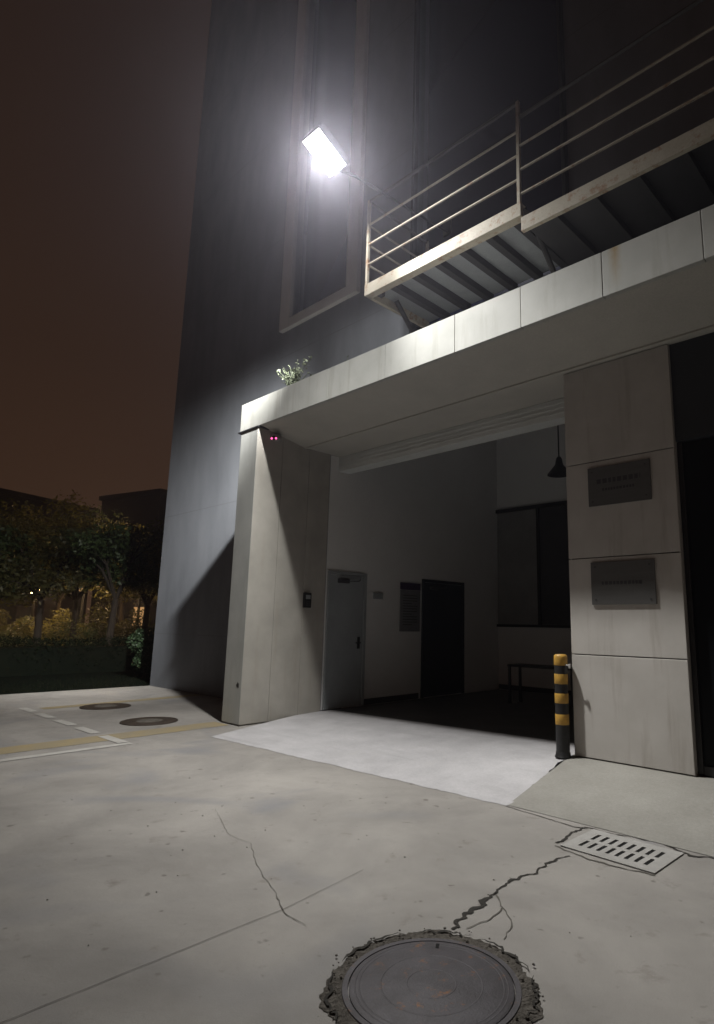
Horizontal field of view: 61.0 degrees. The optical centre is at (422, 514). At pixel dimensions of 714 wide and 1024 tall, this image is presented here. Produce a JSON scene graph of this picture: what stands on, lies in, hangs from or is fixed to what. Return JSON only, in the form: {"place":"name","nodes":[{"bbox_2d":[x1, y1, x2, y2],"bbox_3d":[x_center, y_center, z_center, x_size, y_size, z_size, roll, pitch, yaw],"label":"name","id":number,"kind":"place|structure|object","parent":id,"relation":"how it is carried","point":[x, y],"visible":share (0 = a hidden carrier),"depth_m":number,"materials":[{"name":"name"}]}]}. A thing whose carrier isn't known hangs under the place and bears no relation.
{"place":"outdoors","nodes":[
{"label":"outdoors","id":0,"kind":"place"},
{"bbox_2d":[0,488,99,632],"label":"apartment block","id":1,"kind":"structure","parent":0,"point":[14,612],"depth_m":55.85,"materials":[{"name":"black"}]},
{"bbox_2d":[14,606,31,623],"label":"window","id":2,"kind":"structure","parent":1,"relation":"in","point":[21,611],"depth_m":54.18,"materials":[{"name":"black glass"}]},
{"bbox_2d":[68,607,79,624],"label":"window","id":3,"kind":"structure","parent":1,"relation":"in","point":[70,608],"depth_m":58.89,"materials":[{"name":"black"}]},
{"bbox_2d":[0,625,150,694],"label":"lawn","id":4,"kind":"structure","parent":0,"point":[23,679],"depth_m":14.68,"materials":[{"name":"plant"}]},
{"bbox_2d":[0,609,33,646],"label":"shrub","id":5,"kind":"object","parent":4,"relation":"on","point":[2,632],"visible":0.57,"depth_m":22.01,"materials":[{"name":"green plant"}]},
{"bbox_2d":[0,498,44,568],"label":"tree","id":6,"kind":"object","parent":4,"relation":"on","point":[8,512],"visible":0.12,"depth_m":22.21,"materials":[{"name":"green plant"}]},
{"bbox_2d":[2,615,55,645],"bbox_3d":[-15.693,4.743,23.314,2.962,1.651,1.554,-1,-10,7],"label":"shrub","id":7,"kind":"object","parent":4,"relation":"on","point":[18,621],"visible":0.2,"depth_m":23.32,"materials":[{"name":"green plant"}]},
{"bbox_2d":[30,592,34,626],"bbox_3d":[-15.657,4.251,24.037,0.520,2.820,0.520,-8,-14,42],"label":"street lamp","id":8,"kind":"object","parent":4,"relation":"on","point":[32,610],"visible":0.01,"depth_m":24.08,"materials":[{"name":"metal"}]},
{"bbox_2d":[0,522,69,605],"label":"tree","id":9,"kind":"object","parent":4,"relation":"on","point":[4,546],"visible":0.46,"depth_m":20.31,"materials":[{"name":"green plant"}]},
{"bbox_2d":[12,608,92,645],"bbox_3d":[-14.361,4.644,23.523,3.416,1.945,1.848,-1,-10,8],"label":"shrub","id":10,"kind":"object","parent":4,"relation":"on","point":[56,616],"visible":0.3,"depth_m":23.36,"materials":[{"name":"green plant"}]},
{"bbox_2d":[0,503,118,645],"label":"tree","id":11,"kind":"object","parent":4,"relation":"on","point":[65,576],"visible":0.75,"depth_m":19.85,"materials":[{"name":"green plant"}]},
{"bbox_2d":[7,504,129,636],"bbox_3d":[-17.689,3.041,29.118,5.307,7.078,5.885,-8,-14,42],"label":"tree","id":12,"kind":"object","parent":4,"relation":"on","point":[59,603],"visible":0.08,"depth_m":29.03,"materials":[{"name":"green plant"}]},
{"bbox_2d":[0,634,151,676],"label":"hedge","id":13,"kind":"object","parent":4,"relation":"on","point":[30,659],"visible":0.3,"depth_m":16.55,"materials":[{"name":"green plant"}]},
{"bbox_2d":[79,583,85,624],"bbox_3d":[-15.155,3.693,26.807,0.520,4.920,0.520,-8,-14,42],"label":"street lamp","id":14,"kind":"object","parent":4,"relation":"on","point":[82,606],"visible":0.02,"depth_m":26.68,"materials":[{"name":"metal"}]},
{"bbox_2d":[21,489,152,644],"bbox_3d":[-13.236,2.480,23.285,5.116,6.212,5.330,-8,-14,42],"label":"tree","id":15,"kind":"object","parent":4,"relation":"on","point":[76,596],"visible":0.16,"depth_m":22.40,"materials":[{"name":"green plant"}]},
{"bbox_2d":[46,603,133,644],"bbox_3d":[-12.708,4.530,23.335,3.648,2.149,2.157,-3,-11,18],"label":"shrub","id":16,"kind":"object","parent":4,"relation":"on","point":[83,630],"visible":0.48,"depth_m":23.22,"materials":[{"name":"green plant"}]},
{"bbox_2d":[52,518,164,644],"bbox_3d":[-10.696,2.586,20.424,4.146,5.047,3.832,-8,-14,42],"label":"tree","id":17,"kind":"object","parent":4,"relation":"on","point":[94,546],"visible":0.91,"depth_m":20.17,"materials":[{"name":"green plant"}]},
{"bbox_2d":[83,608,154,644],"bbox_3d":[-11.152,4.581,23.015,3.408,1.977,1.900,2,-10,-7],"label":"shrub","id":18,"kind":"object","parent":4,"relation":"on","point":[137,622],"visible":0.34,"depth_m":22.90,"materials":[{"name":"green plant"}]},
{"bbox_2d":[91,574,157,633],"bbox_3d":[-15.729,4.189,32.153,4.540,5.951,4.883,-8,-14,42],"label":"tree","id":19,"kind":"object","parent":4,"relation":"on","point":[120,605],"visible":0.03,"depth_m":31.82,"materials":[{"name":"green plant"}]},
{"bbox_2d":[92,526,162,628],"bbox_3d":[-10.534,2.964,22.480,4.056,5.040,4.199,-8,-14,42],"label":"tree","id":20,"kind":"object","parent":4,"relation":"on","point":[155,554],"visible":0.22,"depth_m":21.99,"materials":[{"name":"green plant"}]},
{"bbox_2d":[135,596,140,630],"bbox_3d":[-12.694,4.340,26.836,0.520,3.720,0.520,-8,-14,42],"label":"street lamp","id":21,"kind":"object","parent":4,"relation":"on","point":[139,602],"depth_m":26.86,"materials":[{"name":"metal"}]},
{"bbox_2d":[125,627,154,677],"bbox_3d":[-7.173,3.602,15.659,1.018,1.364,1.075,-8,-14,42],"label":"round bush","id":22,"kind":"object","parent":4,"relation":"on","point":[143,648],"visible":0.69,"depth_m":15.46,"materials":[{"name":"green plant"}]},
{"bbox_2d":[0,0,211,624],"label":"sky","id":23,"kind":"structure","parent":0,"point":[101,101],"materials":[{"name":"brown"}]},
{"bbox_2d":[88,488,166,635],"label":"office block","id":24,"kind":"structure","parent":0,"point":[144,507],"depth_m":51.07,"materials":[{"name":"black"}]},
{"bbox_2d":[91,606,104,625],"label":"window","id":25,"kind":"structure","parent":24,"relation":"in","point":[93,606],"depth_m":51.34,"materials":[{"name":"black"}]},
{"bbox_2d":[132,606,143,626],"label":"window","id":26,"kind":"structure","parent":24,"relation":"in","point":[141,607],"depth_m":49.13,"materials":[{"name":"glass"}]},
{"bbox_2d":[0,685,713,1023],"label":"ground","id":27,"kind":"structure","parent":0,"point":[634,947],"depth_m":3.47,"materials":[{"name":"concrete"}]},
{"bbox_2d":[0,742,132,761],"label":"white bay line","id":28,"kind":"object","parent":27,"relation":"on","point":[38,755],"visible":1,"depth_m":6.81,"materials":[{"name":"paint"}]},
{"bbox_2d":[19,707,127,742],"bbox_3d":[-5.226,3.043,8.770,4.142,0.001,0.141,-8,-14,42],"label":"dashed bay line","id":29,"kind":"object","parent":27,"relation":"on","point":[107,737],"visible":1,"depth_m":8.31,"materials":[{"name":"white paint"}]},
{"bbox_2d":[79,703,130,709],"bbox_3d":[-5.511,3.339,10.440,0.804,0.014,0.804,-8,-14,42],"label":"manhole cover","id":30,"kind":"object","parent":27,"relation":"on","point":[104,706],"visible":1,"depth_m":10.35,"materials":[{"name":"metal"}]},
{"bbox_2d":[0,694,226,753],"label":"yellow bay line","id":31,"kind":"object","parent":27,"relation":"on","point":[43,745],"visible":0.99,"depth_m":7.92,"materials":[{"name":"paint"}]},
{"bbox_2d":[120,717,177,725],"bbox_3d":[-4.086,3.092,8.980,0.804,0.014,0.804,-8,-14,42],"label":"manhole cover","id":32,"kind":"object","parent":27,"relation":"on","point":[145,721],"visible":1,"depth_m":8.90,"materials":[{"name":"metal"}]},
{"bbox_2d":[0,806,587,1022],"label":"control joint","id":33,"kind":"object","parent":27,"relation":"on","point":[241,925],"visible":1,"depth_m":2.83,"materials":[{"name":"grey concrete"}]},
{"bbox_2d":[212,715,564,805],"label":"apron ramp","id":34,"kind":"structure","parent":27,"relation":"on","point":[499,775],"depth_m":6.60,"materials":[{"name":"concrete"}]},
{"bbox_2d":[554,654,571,758],"bbox_3d":[1.479,2.007,6.314,0.202,1.038,0.172,-3,-11,20],"label":"bollard","id":35,"kind":"object","parent":34,"relation":"on","point":[561,664],"visible":1,"depth_m":6.26,"materials":[{"name":"black metal"}]},
{"bbox_2d":[319,927,543,1023],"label":"manhole cover","id":36,"kind":"object","parent":27,"relation":"on","point":[430,976],"visible":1,"depth_m":2.51,"materials":[{"name":"metal"}]},
{"bbox_2d":[150,0,713,777],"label":"building","id":37,"kind":"structure","parent":27,"relation":"on","point":[426,456],"depth_m":9.87,"materials":[{"name":"grey concrete"}]},
{"bbox_2d":[271,434,281,441],"bbox_3d":[-2.354,-1.219,9.557,0.165,0.159,0.283,-1,-10,7],"label":"security camera","id":38,"kind":"object","parent":37,"relation":"attached to","point":[276,437],"visible":1,"depth_m":9.49,"materials":[{"name":"black plastic"}]},
{"bbox_2d":[277,356,314,385],"bbox_3d":[-1.966,-2.090,9.265,0.851,0.514,0.316,-8,-14,42],"label":"weed","id":39,"kind":"object","parent":37,"relation":"on","point":[295,376],"visible":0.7,"depth_m":9.22,"materials":[{"name":"green plant"}]},
{"bbox_2d":[303,593,311,607],"bbox_3d":[-1.872,1.400,9.751,0.050,0.240,0.140,-8,-14,42],"label":"card reader","id":40,"kind":"object","parent":37,"relation":"attached to","point":[306,600],"visible":1,"depth_m":9.73,"materials":[{"name":"black plastic"}]},
{"bbox_2d":[279,0,369,333],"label":"window","id":41,"kind":"structure","parent":37,"relation":"in","point":[335,208],"depth_m":12.21,"materials":[{"name":"black glass"}]},
{"bbox_2d":[322,570,366,709],"bbox_3d":[-1.277,2.120,10.230,0.136,2.270,0.880,-8,-14,42],"label":"door","id":42,"kind":"structure","parent":37,"relation":"in","point":[346,599],"depth_m":10.24,"materials":[{"name":"grey metal"}]},
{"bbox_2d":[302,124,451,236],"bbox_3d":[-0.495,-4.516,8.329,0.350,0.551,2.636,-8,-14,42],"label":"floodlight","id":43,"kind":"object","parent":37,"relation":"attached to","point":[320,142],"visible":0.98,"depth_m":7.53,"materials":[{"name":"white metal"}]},
{"bbox_2d":[373,593,382,598],"bbox_3d":[-0.813,1.490,10.927,0.038,0.110,0.220,-8,-14,42],"label":"switch box","id":44,"kind":"object","parent":37,"relation":"attached to","point":[377,595],"visible":1,"depth_m":10.90,"materials":[{"name":"grey plastic"}]},
{"bbox_2d":[399,582,420,630],"bbox_3d":[-0.238,1.785,11.528,0.028,0.920,0.550,-8,-14,42],"label":"notice board","id":45,"kind":"object","parent":37,"relation":"attached to","point":[409,619],"visible":1,"depth_m":11.51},
{"bbox_2d":[420,579,463,697],"bbox_3d":[0.460,2.484,12.110,0.136,2.270,1.310,-8,-14,42],"label":"door","id":46,"kind":"structure","parent":37,"relation":"in","point":[442,608],"depth_m":12.10,"materials":[{"name":"black plastic"}]},
{"bbox_2d":[409,0,569,333],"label":"window","id":47,"kind":"structure","parent":37,"relation":"in","point":[486,56],"depth_m":9.43,"materials":[{"name":"black glass"}]},
{"bbox_2d":[496,500,570,627],"bbox_3d":[2.753,1.073,12.855,2.800,2.670,0.098,-8,-14,42],"label":"window","id":48,"kind":"structure","parent":37,"relation":"in","point":[533,549],"depth_m":13.14,"materials":[{"name":"black glass"}]},
{"bbox_2d":[364,0,713,332],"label":"steel balcony","id":49,"kind":"structure","parent":37,"relation":"attached to","point":[515,245],"depth_m":6.83,"materials":[{"name":"beige paint"}]},
{"bbox_2d":[547,425,565,477],"bbox_3d":[2.367,-1.731,10.524,0.410,2.150,0.410,-8,-14,42],"label":"pendant lamp","id":50,"kind":"object","parent":37,"relation":"hanging from","point":[558,470],"visible":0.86,"depth_m":10.35,"materials":[{"name":"black plastic"}]},
{"bbox_2d":[587,458,651,506],"bbox_3d":[2.062,-0.322,6.323,0.685,0.425,0.027,-8,-14,42],"label":"plaque","id":51,"kind":"object","parent":37,"relation":"attached to","point":[625,482],"visible":1,"depth_m":6.30,"materials":[{"name":"grey metal"}]},
{"bbox_2d":[591,559,656,604],"bbox_3d":[2.044,0.699,6.143,0.680,0.444,0.027,-8,-14,42],"label":"plaque","id":52,"kind":"object","parent":37,"relation":"attached to","point":[623,582],"visible":1,"depth_m":6.12,"materials":[{"name":"grey metal"}]},
{"bbox_2d":[215,809,654,938],"bbox_3d":[0.071,2.205,3.768,3.758,0.001,1.706,-1,-10,8],"label":"hairline crack","id":53,"kind":"object","parent":27,"relation":"on","point":[494,892],"visible":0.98,"depth_m":3.46,"materials":[{"name":"grey concrete"}]},
{"bbox_2d":[451,827,712,928],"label":"open crack","id":54,"kind":"object","parent":27,"relation":"on","point":[482,901],"visible":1,"depth_m":3.54,"materials":[{"name":"black concrete"}]},
{"bbox_2d":[509,754,713,856],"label":"entrance ramp","id":55,"kind":"structure","parent":27,"relation":"on","point":[668,808],"depth_m":5.00,"materials":[{"name":"concrete"}]},
{"bbox_2d":[560,829,683,873],"bbox_3d":[1.348,2.275,4.076,0.660,0.005,0.470,-9,-14,43],"label":"drain grate","id":56,"kind":"object","parent":27,"relation":"on","point":[647,857],"visible":1,"depth_m":4.05,"materials":[{"name":"grey metal"}]},
{"bbox_2d":[295,710,574,754],"bbox_3d":[0.015,2.874,8.039,4.786,0.099,0.720,-8,-14,42],"label":"apron landing","id":57,"kind":"object","parent":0,"point":[532,744],"visible":0.91,"depth_m":7.77,"materials":[{"name":"concrete"}]},
{"bbox_2d":[332,689,574,742],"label":"lobby floor","id":58,"kind":"structure","parent":0,"point":[531,714],"depth_m":9.66,"materials":[{"name":"tile"}]},
{"bbox_2d":[507,663,572,706],"bbox_3d":[2.073,3.022,10.563,1.120,0.700,0.400,-8,-14,42],"label":"lobby bench","id":59,"kind":"object","parent":58,"relation":"on","point":[519,665],"visible":0.54,"depth_m":10.74,"materials":[{"name":"black plastic"}]}
]}

